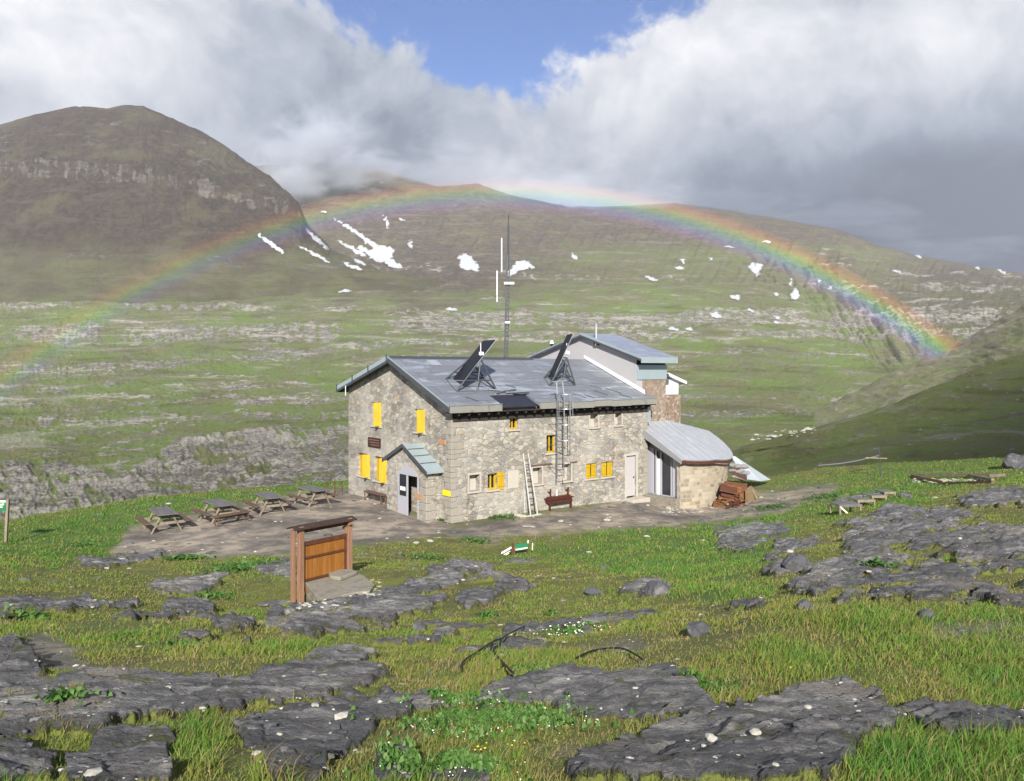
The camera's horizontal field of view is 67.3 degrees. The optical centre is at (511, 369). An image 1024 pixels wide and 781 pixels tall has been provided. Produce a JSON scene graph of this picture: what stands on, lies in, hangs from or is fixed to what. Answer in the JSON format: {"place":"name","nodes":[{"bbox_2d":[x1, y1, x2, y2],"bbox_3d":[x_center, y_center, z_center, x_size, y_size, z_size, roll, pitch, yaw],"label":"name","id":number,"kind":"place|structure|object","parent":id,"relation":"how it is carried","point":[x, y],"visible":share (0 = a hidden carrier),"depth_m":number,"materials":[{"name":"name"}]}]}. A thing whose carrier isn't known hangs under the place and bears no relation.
{"place":"outdoors","nodes":[
{"label":"outdoors","id":0,"kind":"place"},
{"bbox_2d":[0,105,446,303],"bbox_3d":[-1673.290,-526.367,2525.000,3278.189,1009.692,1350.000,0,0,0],"label":"mountain","id":1,"kind":"structure","parent":0,"point":[130,204],"depth_m":2320.49,"materials":[{"name":"plant"}]},
{"bbox_2d":[257,233,283,253],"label":"snow patch","id":2,"kind":"object","parent":1,"relation":"on","point":[273,245],"visible":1,"depth_m":2256.76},
{"bbox_2d":[299,246,329,262],"bbox_3d":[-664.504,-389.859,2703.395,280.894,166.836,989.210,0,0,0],"label":"snow patch","id":3,"kind":"object","parent":1,"relation":"on","point":[317,255],"visible":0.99,"depth_m":2244.40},
{"bbox_2d":[306,228,328,250],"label":"snow patch","id":4,"kind":"object","parent":1,"relation":"on","point":[316,239],"visible":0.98,"depth_m":2585.60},
{"bbox_2d":[344,262,362,270],"bbox_3d":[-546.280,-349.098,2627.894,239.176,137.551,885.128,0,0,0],"label":"snow patch","id":5,"kind":"object","parent":1,"relation":"on","point":[353,266],"visible":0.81,"depth_m":2210.72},
{"bbox_2d":[0,455,1023,780],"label":"ground","id":6,"kind":"structure","parent":0,"point":[410,593],"depth_m":8.51,"materials":[{"name":"stone"}]},
{"bbox_2d":[0,499,9,541],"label":"sign post","id":7,"kind":"object","parent":6,"relation":"on","point":[4,505],"visible":0.86,"depth_m":28.70,"materials":[{"name":"brown wood"}]},
{"bbox_2d":[0,603,49,620],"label":"leafy plant","id":8,"kind":"object","parent":6,"relation":"on","point":[22,614],"visible":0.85,"depth_m":11.52,"materials":[{"name":"green plant"}]},
{"bbox_2d":[22,685,113,711],"bbox_3d":[-2.673,1.960,4.621,0.420,0.111,0.422,0,0,34],"label":"leafy plant","id":9,"kind":"object","parent":6,"relation":"on","point":[70,693],"visible":0.99,"depth_m":4.61,"materials":[{"name":"green plant"}]},
{"bbox_2d":[66,542,106,549],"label":"leafy plant","id":10,"kind":"object","parent":6,"relation":"on","point":[77,544],"visible":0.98,"depth_m":28.70,"materials":[{"name":"green plant"}]},
{"bbox_2d":[113,631,158,636],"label":"leafy plant","id":11,"kind":"object","parent":6,"relation":"on","point":[130,632],"visible":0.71,"depth_m":9.38,"materials":[{"name":"green plant"}]},
{"bbox_2d":[134,506,191,533],"bbox_3d":[-14.580,6.308,32.129,1.820,0.840,1.950,0,0,-36],"label":"picnic table","id":12,"kind":"object","parent":6,"relation":"on","point":[164,512],"visible":0.96,"depth_m":31.87,"materials":[{"name":"grey wood"}]},
{"bbox_2d":[135,637,201,646],"bbox_3d":[-3.774,3.068,8.670,0.821,0.212,0.613,0,0,18],"label":"leafy plant","id":13,"kind":"object","parent":6,"relation":"on","point":[171,642],"visible":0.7,"depth_m":8.66,"materials":[{"name":"green plant"}]},
{"bbox_2d":[159,553,215,561],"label":"leafy plant","id":14,"kind":"object","parent":6,"relation":"on","point":[185,556],"visible":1,"depth_m":25.29,"materials":[{"name":"green plant"}]},
{"bbox_2d":[175,587,249,598],"bbox_3d":[-7.240,5.451,18.837,1.318,0.284,1.576,0,0,36],"label":"leafy plant","id":15,"kind":"object","parent":6,"relation":"on","point":[215,594],"visible":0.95,"depth_m":18.69,"materials":[{"name":"green plant"}]},
{"bbox_2d":[190,498,246,523],"bbox_3d":[-12.892,6.255,33.856,1.820,0.840,1.950,0,0,-41],"label":"picnic table","id":16,"kind":"object","parent":6,"relation":"on","point":[220,504],"visible":0.94,"depth_m":33.71,"materials":[{"name":"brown wood"}]},
{"bbox_2d":[213,510,250,526],"bbox_3d":[-11.952,6.409,32.862,0.300,0.520,1.637,0,0,37],"label":"bench","id":17,"kind":"object","parent":6,"relation":"on","point":[228,515],"visible":0.82,"depth_m":32.78,"materials":[{"name":"brown wood"}]},
{"bbox_2d":[192,557,287,573],"bbox_3d":[-7.956,5.886,23.290,3.222,0.452,2.465,0,0,-28],"label":"leafy plant","id":18,"kind":"object","parent":6,"relation":"on","point":[242,565],"visible":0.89,"depth_m":23.02,"materials":[{"name":"green plant"}]},
{"bbox_2d":[242,491,293,515],"bbox_3d":[-11.278,6.212,35.578,1.820,0.840,1.950,0,0,-34],"label":"picnic table","id":19,"kind":"object","parent":6,"relation":"on","point":[270,496],"visible":0.98,"depth_m":35.37,"materials":[{"name":"grey wood"}]},
{"bbox_2d":[285,485,338,506],"bbox_3d":[-9.764,6.212,37.596,1.820,0.840,1.950,0,0,-43],"label":"picnic table","id":20,"kind":"object","parent":6,"relation":"on","point":[314,490],"visible":0.99,"depth_m":37.43,"materials":[{"name":"grey wood"}]},
{"bbox_2d":[286,516,356,603],"bbox_3d":[-4.531,4.688,18.493,0.453,2.103,1.747,0,0,41],"label":"information board","id":21,"kind":"object","parent":6,"relation":"on","point":[320,558],"visible":0.68,"depth_m":18.31,"materials":[{"name":"brown wood"}]},
{"bbox_2d":[296,579,381,609],"bbox_3d":[-3.784,5.015,17.133,1.932,0.995,5.089,0,0,-15],"label":"plinth rubble","id":22,"kind":"object","parent":6,"relation":"on","point":[307,603],"visible":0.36,"depth_m":16.30,"materials":[{"name":"stone"}]},
{"bbox_2d":[305,569,374,601],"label":"concrete block","id":23,"kind":"structure","parent":6,"relation":"on","point":[342,583],"depth_m":17.81,"materials":[{"name":"concrete"}]},
{"bbox_2d":[363,490,386,504],"bbox_3d":[-6.880,6.440,38.626,0.340,0.540,1.812,0,0,-39],"label":"bench","id":24,"kind":"object","parent":6,"relation":"on","point":[375,493],"visible":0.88,"depth_m":38.55,"materials":[{"name":"brown wood"}]},
{"bbox_2d":[388,693,406,702],"bbox_3d":[-0.699,2.010,4.701,0.122,0.050,0.082,0,0,2],"label":"boulder","id":25,"kind":"object","parent":6,"relation":"on","point":[393,697],"visible":0.66,"depth_m":4.68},
{"bbox_2d":[412,621,426,629],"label":"boulder","id":26,"kind":"object","parent":6,"relation":"on","point":[419,625],"visible":0.78,"depth_m":11.77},
{"bbox_2d":[395,550,471,561],"bbox_3d":[-2.675,6.168,25.588,2.724,0.338,1.886,0,0,0],"label":"leafy plant","id":27,"kind":"object","parent":6,"relation":"on","point":[427,556],"visible":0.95,"depth_m":25.35,"materials":[{"name":"green plant"}]},
{"bbox_2d":[316,734,552,780],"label":"flowering mat","id":28,"kind":"object","parent":6,"relation":"on","point":[456,757],"visible":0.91,"depth_m":3.08,"materials":[{"name":"green plant"}]},
{"bbox_2d":[409,682,488,706],"bbox_3d":[-0.362,2.057,4.831,0.523,0.148,0.359,0,0,-16],"label":"flowering mat","id":29,"kind":"object","parent":6,"relation":"on","point":[450,697],"visible":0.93,"depth_m":4.78,"materials":[{"name":"green plant"}]},
{"bbox_2d":[439,533,505,543],"bbox_3d":[-1.540,6.561,29.937,2.613,0.188,1.563,0,0,0],"label":"leafy plant","id":30,"kind":"object","parent":6,"relation":"on","point":[478,539],"visible":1,"depth_m":29.65,"materials":[{"name":"green plant"}]},
{"bbox_2d":[468,609,511,617],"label":"leafy plant","id":31,"kind":"object","parent":6,"relation":"on","point":[489,614],"visible":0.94,"depth_m":13.46,"materials":[{"name":"green plant"}]},
{"bbox_2d":[350,684,634,746],"bbox_3d":[-0.147,1.909,4.183,1.240,0.350,1.334,0,0,-41],"label":"flowering mat","id":32,"kind":"object","parent":6,"relation":"on","point":[499,714],"visible":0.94,"depth_m":4.13,"materials":[{"name":"green plant"}]},
{"bbox_2d":[460,626,524,669],"bbox_3d":[-0.131,2.942,8.310,0.158,1.099,4.307,0,0,9],"label":"cable","id":33,"kind":"object","parent":6,"relation":"on","point":[465,659],"visible":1,"depth_m":7.65,"materials":[{"name":"black rubber"}]},
{"bbox_2d":[336,354,656,522],"bbox_3d":[-1.058,4.027,41.450,14.600,9.546,11.030,0,0,-39],"label":"mountain refuge","id":34,"kind":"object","parent":6,"relation":"on","point":[427,442],"visible":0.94,"depth_m":37.55,"materials":[{"name":"stone"}]},
{"bbox_2d":[356,453,370,479],"bbox_3d":[-7.810,5.031,40.230,0.560,1.281,1.515,0,0,-39],"label":"window","id":35,"kind":"structure","parent":34,"relation":"in","point":[364,458],"depth_m":39.73,"materials":[{"name":"yellow wood"}]},
{"bbox_2d":[370,402,381,427],"bbox_3d":[-6.953,2.310,39.175,0.560,1.286,1.154,0,0,-39],"label":"window","id":36,"kind":"structure","parent":34,"relation":"in","point":[376,405],"depth_m":38.80,"materials":[{"name":"yellow wood"}]},
{"bbox_2d":[372,456,386,484],"bbox_3d":[-6.691,5.076,38.853,0.560,1.312,1.463,0,0,-39],"label":"window","id":37,"kind":"structure","parent":34,"relation":"in","point":[381,466],"depth_m":38.38,"materials":[{"name":"yellow wood"}]},
{"bbox_2d":[412,409,425,434],"bbox_3d":[-4.370,2.443,35.997,0.560,1.156,1.098,0,0,-39],"label":"window","id":38,"kind":"structure","parent":34,"relation":"in","point":[420,413],"depth_m":35.65,"materials":[{"name":"yellow wood"}]},
{"bbox_2d":[445,340,496,391],"bbox_3d":[-1.989,-0.193,36.720,2.684,2.468,1.556,0,0,-39],"label":"solar panel stand","id":39,"kind":"object","parent":34,"relation":"on","point":[468,366],"visible":1,"depth_m":36.61,"materials":[{"name":"metal"}]},
{"bbox_2d":[468,472,481,493],"bbox_3d":[-1.777,5.124,34.893,0.778,0.930,0.400,0,0,-39],"label":"window","id":40,"kind":"structure","parent":34,"relation":"in","point":[471,476],"depth_m":34.99,"materials":[{"name":"paint"}]},
{"bbox_2d":[486,472,503,492],"bbox_3d":[-0.879,5.188,35.624,0.993,0.877,0.407,0,0,-39],"label":"window","id":41,"kind":"structure","parent":34,"relation":"in","point":[500,475],"depth_m":35.67,"materials":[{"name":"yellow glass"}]},
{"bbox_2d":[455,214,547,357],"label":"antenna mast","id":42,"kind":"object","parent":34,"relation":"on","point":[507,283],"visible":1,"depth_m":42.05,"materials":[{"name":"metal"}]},
{"bbox_2d":[508,470,518,488],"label":"blocked window","id":43,"kind":"structure","parent":34,"relation":"in","point":[513,476],"depth_m":36.20,"materials":[{"name":"paint"}]},
{"bbox_2d":[508,418,520,431],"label":"window","id":44,"kind":"structure","parent":34,"relation":"in","point":[513,422],"depth_m":36.45,"materials":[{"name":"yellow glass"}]},
{"bbox_2d":[531,465,543,486],"bbox_3d":[1.138,5.129,37.262,0.791,0.980,0.400,0,0,-39],"label":"window","id":45,"kind":"structure","parent":34,"relation":"in","point":[534,469],"depth_m":37.40,"materials":[{"name":"paint"}]},
{"bbox_2d":[545,435,556,454],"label":"window","id":46,"kind":"structure","parent":34,"relation":"in","point":[550,438],"depth_m":37.98,"materials":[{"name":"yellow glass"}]},
{"bbox_2d":[544,334,575,385],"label":"solar panel stand","id":47,"kind":"object","parent":34,"relation":"on","point":[554,370],"visible":0.95,"depth_m":40.49,"materials":[{"name":"metal"}]},
{"bbox_2d":[548,380,572,478],"bbox_3d":[2.421,2.899,37.279,0.951,4.740,1.332,0,0,-39],"label":"caged ladder","id":48,"kind":"object","parent":34,"relation":"attached to","point":[563,417],"visible":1,"depth_m":37.12,"materials":[{"name":"metal"}]},
{"bbox_2d":[560,462,572,482],"bbox_3d":[2.632,5.129,38.476,0.830,1.023,0.400,0,0,-39],"label":"window","id":49,"kind":"structure","parent":34,"relation":"in","point":[565,463],"depth_m":38.58,"materials":[{"name":"paint"}]},
{"bbox_2d":[585,463,598,480],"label":"window","id":50,"kind":"structure","parent":34,"relation":"in","point":[590,468],"depth_m":39.57,"materials":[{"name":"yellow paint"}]},
{"bbox_2d":[589,414,599,428],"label":"window","id":51,"kind":"structure","parent":34,"relation":"in","point":[591,417],"depth_m":39.87,"materials":[{"name":"paint"}]},
{"bbox_2d":[600,462,614,478],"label":"window","id":52,"kind":"structure","parent":34,"relation":"in","point":[606,466],"depth_m":40.32,"materials":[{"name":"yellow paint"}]},
{"bbox_2d":[614,413,623,426],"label":"window","id":53,"kind":"structure","parent":34,"relation":"in","point":[615,414],"depth_m":40.93,"materials":[{"name":"paint"}]},
{"bbox_2d":[625,453,637,497],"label":"door","id":54,"kind":"structure","parent":34,"relation":"in","point":[629,458],"depth_m":41.49,"materials":[{"name":"paint"}]},
{"bbox_2d":[490,639,514,674],"bbox_3d":[-0.110,2.451,6.652,0.128,0.724,2.688,0,0,-3],"label":"cable","id":55,"kind":"object","parent":6,"relation":"on","point":[506,666],"visible":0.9,"depth_m":7.09,"materials":[{"name":"black rubber"}]},
{"bbox_2d":[488,512,523,519],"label":"leafy plant","id":56,"kind":"object","parent":6,"relation":"on","point":[496,516],"visible":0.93,"depth_m":35.30,"materials":[{"name":"green plant"}]},
{"bbox_2d":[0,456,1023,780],"bbox_3d":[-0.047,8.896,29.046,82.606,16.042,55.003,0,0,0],"label":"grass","id":57,"kind":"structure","parent":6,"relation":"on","point":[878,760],"depth_m":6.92,"materials":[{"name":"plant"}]},
{"bbox_2d":[0,481,1023,780],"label":"loose stones","id":58,"kind":"object","parent":6,"relation":"on","point":[536,675],"visible":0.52,"depth_m":4.93,"materials":[{"name":"stone"}]},
{"bbox_2d":[0,472,1023,780],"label":"pale stones","id":59,"kind":"object","parent":6,"relation":"on","point":[202,708],"visible":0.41,"depth_m":4.51,"materials":[{"name":"stone"}]},
{"bbox_2d":[501,540,532,554],"bbox_3d":[0.185,6.296,27.037,1.119,0.605,0.100,0,0,0],"label":"fallen signpost","id":60,"kind":"object","parent":6,"relation":"on","point":[521,546],"visible":0.95,"depth_m":27.03,"materials":[{"name":"green wood"}]},
{"bbox_2d":[496,662,561,671],"bbox_3d":[0.148,2.432,6.265,0.567,0.154,0.514,0,0,0],"label":"flowering mat","id":61,"kind":"object","parent":6,"relation":"on","point":[518,665],"visible":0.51,"depth_m":6.26,"materials":[{"name":"green plant"}]},
{"bbox_2d":[522,453,540,516],"bbox_3d":[0.741,5.404,36.148,0.920,2.851,0.891,0,0,-39],"label":"leaning ladder","id":62,"kind":"object","parent":6,"relation":"on","point":[533,492],"visible":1,"depth_m":36.18,"materials":[{"name":"wood"}]},
{"bbox_2d":[542,606,557,615],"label":"leafy plant","id":63,"kind":"object","parent":6,"relation":"on","point":[550,611],"visible":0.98,"depth_m":13.41,"materials":[{"name":"green plant"}]},
{"bbox_2d":[544,496,573,510],"bbox_3d":[2.207,6.611,37.897,1.600,0.680,0.720,0,0,-39],"label":"red table","id":64,"kind":"object","parent":6,"relation":"on","point":[557,500],"visible":0.68,"depth_m":37.54,"materials":[{"name":"brown paint"}]},
{"bbox_2d":[546,487,570,498],"bbox_3d":[2.238,6.046,37.922,1.400,0.440,0.400,0,0,-39],"label":"upturned bench","id":65,"kind":"object","parent":64,"relation":"on","point":[564,495],"visible":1,"depth_m":37.87,"materials":[{"name":"red paint"}]},
{"bbox_2d":[524,617,622,635],"bbox_3d":[0.686,3.440,10.097,1.493,0.309,0.991,0,0,-15],"label":"flowering mat","id":66,"kind":"object","parent":6,"relation":"on","point":[570,629],"visible":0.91,"depth_m":10.04,"materials":[{"name":"green plant"}]},
{"bbox_2d":[584,587,602,595],"bbox_3d":[1.691,4.627,15.953,0.413,0.220,0.286,0,0,-6],"label":"boulder","id":67,"kind":"object","parent":6,"relation":"on","point":[590,591],"visible":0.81,"depth_m":15.86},
{"bbox_2d":[526,333,686,422],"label":"tower annex","id":68,"kind":"object","parent":6,"relation":"on","point":[642,368],"visible":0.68,"depth_m":44.16,"materials":[{"name":"paint"}]},
{"bbox_2d":[593,323,599,344],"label":"stove pipe","id":69,"kind":"object","parent":68,"relation":"attached to","point":[594,343],"visible":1,"depth_m":44.85,"materials":[{"name":"metal"}]},
{"bbox_2d":[575,647,644,660],"bbox_3d":[0.796,2.451,6.638,0.514,0.309,1.078,0,0,0],"label":"cable","id":70,"kind":"object","parent":6,"relation":"on","point":[635,654],"visible":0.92,"depth_m":6.85,"materials":[{"name":"black rubber"}]},
{"bbox_2d":[644,580,670,596],"bbox_3d":[2.699,4.126,14.350,0.564,0.377,0.362,0,0,37],"label":"boulder","id":71,"kind":"object","parent":6,"relation":"on","point":[654,588],"visible":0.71,"depth_m":14.25,"materials":[{"name":"stone"}]},
{"bbox_2d":[644,420,732,508],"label":"curved extension","id":72,"kind":"object","parent":6,"relation":"on","point":[687,466],"visible":0.91,"depth_m":41.68,"materials":[{"name":"stone"}]},
{"bbox_2d":[686,621,710,636],"bbox_3d":[1.928,2.710,7.942,0.266,0.252,0.287,0,0,22],"label":"boulder","id":73,"kind":"object","parent":6,"relation":"on","point":[700,628],"visible":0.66,"depth_m":7.85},
{"bbox_2d":[658,666,753,693],"bbox_3d":[1.258,1.962,4.870,0.556,0.196,0.426,0,0,-28],"label":"leafy plant","id":74,"kind":"object","parent":6,"relation":"on","point":[705,683],"visible":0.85,"depth_m":4.88,"materials":[{"name":"green plant"}]},
{"bbox_2d":[705,733,717,741],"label":"pebble","id":75,"kind":"object","parent":6,"relation":"on","point":[710,737],"visible":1,"depth_m":3.21,"materials":[{"name":"stone"}]},
{"bbox_2d":[715,474,750,507],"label":"rusty debris","id":76,"kind":"object","parent":6,"relation":"on","point":[731,501],"visible":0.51,"depth_m":41.28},
{"bbox_2d":[713,500,726,507],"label":"rusty sheet","id":77,"kind":"object","parent":76,"relation":"on","point":[720,504],"visible":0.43,"depth_m":41.13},
{"bbox_2d":[721,491,733,498],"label":"iron box","id":78,"kind":"object","parent":76,"relation":"on","point":[726,494],"visible":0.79,"depth_m":41.50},
{"bbox_2d":[720,483,736,494],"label":"rusty sheet","id":79,"kind":"object","parent":78,"relation":"on","point":[727,489],"visible":1,"depth_m":41.57,"materials":[{"name":"brown metal"}]},
{"bbox_2d":[724,481,746,495],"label":"rusty sheet","id":80,"kind":"object","parent":76,"relation":"on","point":[740,487],"visible":0.5,"depth_m":42.06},
{"bbox_2d":[732,471,746,480],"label":"iron beam","id":81,"kind":"structure","parent":76,"relation":"on","point":[739,475],"depth_m":42.35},
{"bbox_2d":[745,486,757,502],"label":"brown panel","id":82,"kind":"object","parent":76,"relation":"on","point":[749,495],"visible":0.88,"depth_m":41.60,"materials":[{"name":"brown wood"}]},
{"bbox_2d":[732,456,769,480],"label":"sheet","id":83,"kind":"object","parent":6,"relation":"on","point":[754,474],"visible":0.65,"depth_m":45.50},
{"bbox_2d":[749,728,761,734],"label":"pebble","id":84,"kind":"object","parent":6,"relation":"on","point":[754,731],"visible":0.88,"depth_m":3.36,"materials":[{"name":"stone"}]},
{"bbox_2d":[740,502,807,511],"bbox_3d":[13.160,6.971,38.948,3.234,0.492,2.933,0,0,40],"label":"leafy plant","id":85,"kind":"object","parent":6,"relation":"on","point":[772,506],"visible":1,"depth_m":39.01,"materials":[{"name":"green plant"}]},
{"bbox_2d":[781,553,809,572],"bbox_3d":[5.263,3.662,14.327,0.473,0.467,0.477,0,0,-22],"label":"boulder","id":86,"kind":"object","parent":6,"relation":"on","point":[795,562],"visible":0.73,"depth_m":14.20,"materials":[{"name":"stone"}]},
{"bbox_2d":[797,599,815,611],"bbox_3d":[3.022,2.446,7.893,0.174,0.172,0.188,0,0,9],"label":"boulder","id":87,"kind":"object","parent":6,"relation":"on","point":[805,601],"visible":0.47,"depth_m":7.85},
{"bbox_2d":[669,427,984,512],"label":"rubble","id":88,"kind":"object","parent":6,"relation":"on","point":[771,437],"visible":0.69,"depth_m":127.27,"materials":[{"name":"stone"}]},
{"bbox_2d":[780,489,873,503],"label":"leafy plant","id":89,"kind":"object","parent":6,"relation":"on","point":[829,495],"visible":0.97,"depth_m":40.23,"materials":[{"name":"green plant"}]},
{"bbox_2d":[828,501,861,514],"bbox_3d":[13.873,5.785,32.075,1.000,0.470,0.835,0,0,-8],"label":"bench","id":90,"kind":"object","parent":6,"relation":"on","point":[841,504],"visible":0.91,"depth_m":31.93,"materials":[{"name":"grey wood"}]},
{"bbox_2d":[817,455,878,465],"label":"water pipe","id":91,"kind":"object","parent":6,"relation":"on","point":[846,462],"visible":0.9,"depth_m":49.65,"materials":[{"name":"metal"}]},
{"bbox_2d":[847,497,875,504],"bbox_3d":[15.615,5.959,34.395,0.850,0.410,0.835,0,0,-8],"label":"trestle","id":92,"kind":"object","parent":6,"relation":"on","point":[864,500],"visible":0.75,"depth_m":34.12,"materials":[{"name":"grey wood"}]},
{"bbox_2d":[861,493,886,499],"bbox_3d":[16.739,5.936,35.564,0.750,0.350,0.835,0,0,-8],"label":"trestle","id":93,"kind":"object","parent":6,"relation":"on","point":[875,495],"visible":0.78,"depth_m":35.24,"materials":[{"name":"grey wood"}]},
{"bbox_2d":[865,446,886,476],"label":"wire post","id":94,"kind":"object","parent":6,"relation":"on","point":[879,454],"visible":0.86,"depth_m":48.28,"materials":[{"name":"wood"}]},
{"bbox_2d":[854,555,898,568],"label":"leafy plant","id":95,"kind":"object","parent":6,"relation":"on","point":[876,562],"visible":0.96,"depth_m":12.55,"materials":[{"name":"green plant"}]},
{"bbox_2d":[874,489,895,495],"bbox_3d":[17.875,5.953,36.885,0.600,0.310,0.835,0,0,-8],"label":"trestle","id":96,"kind":"object","parent":6,"relation":"on","point":[885,491],"visible":0.75,"depth_m":36.63,"materials":[{"name":"grey wood"}]},
{"bbox_2d":[916,609,934,619],"bbox_3d":[3.799,2.273,7.076,0.164,0.154,0.145,0,0,-13],"label":"boulder","id":97,"kind":"object","parent":6,"relation":"on","point":[924,612],"visible":0.56,"depth_m":7.02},
{"bbox_2d":[910,473,1004,484],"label":"timber frame","id":98,"kind":"object","parent":6,"relation":"on","point":[973,475],"visible":0.93,"depth_m":40.80,"materials":[{"name":"brown wood"}]},
{"bbox_2d":[1002,453,1023,469],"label":"boulder","id":99,"kind":"object","parent":6,"relation":"on","point":[1013,460],"visible":0.87,"depth_m":45.13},
{"bbox_2d":[0,164,1023,520],"bbox_3d":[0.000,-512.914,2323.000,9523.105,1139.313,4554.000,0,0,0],"label":"hills","id":100,"kind":"structure","parent":0,"point":[106,402],"depth_m":1616.28,"materials":[{"name":"plant"}]},
{"bbox_2d":[337,240,365,256],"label":"snow patch","id":101,"kind":"object","parent":100,"relation":"on","point":[358,252],"visible":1,"depth_m":2829.51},
{"bbox_2d":[334,218,402,269],"bbox_3d":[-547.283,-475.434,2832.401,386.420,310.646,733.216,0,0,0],"label":"snow patch","id":102,"kind":"object","parent":100,"relation":"on","point":[379,253],"visible":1,"depth_m":2785.71,"materials":[{"name":"snow"}]},
{"bbox_2d":[457,253,479,271],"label":"snow patch","id":103,"kind":"object","parent":100,"relation":"on","point":[466,262],"visible":1,"depth_m":2500.48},
{"bbox_2d":[508,260,534,276],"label":"snow patch","id":104,"kind":"object","parent":100,"relation":"on","point":[521,265],"visible":0.88,"depth_m":2461.41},
{"bbox_2d":[710,312,721,317],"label":"snow patch","id":105,"kind":"object","parent":100,"relation":"on","point":[716,315],"visible":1,"depth_m":1763.72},
{"bbox_2d":[748,262,763,275],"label":"snow patch","id":106,"kind":"object","parent":100,"relation":"on","point":[755,268],"visible":1,"depth_m":2535.26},
{"bbox_2d":[790,285,799,299],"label":"snow patch","id":107,"kind":"object","parent":100,"relation":"on","point":[794,294],"visible":1,"depth_m":2143.97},
{"bbox_2d":[0,0,1023,273],"label":"sky","id":108,"kind":"structure","parent":0,"point":[894,124],"materials":[{"name":"white"}]},
{"bbox_2d":[728,352,1023,476],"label":"spur","id":109,"kind":"structure","parent":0,"point":[977,413],"depth_m":129.73,"materials":[{"name":"green plant"}]},
{"bbox_2d":[813,305,1023,426],"bbox_3d":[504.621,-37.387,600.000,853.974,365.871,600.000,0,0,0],"label":"slope","id":110,"kind":"structure","parent":0,"point":[1000,338],"depth_m":640.80,"materials":[{"name":"green plant"}]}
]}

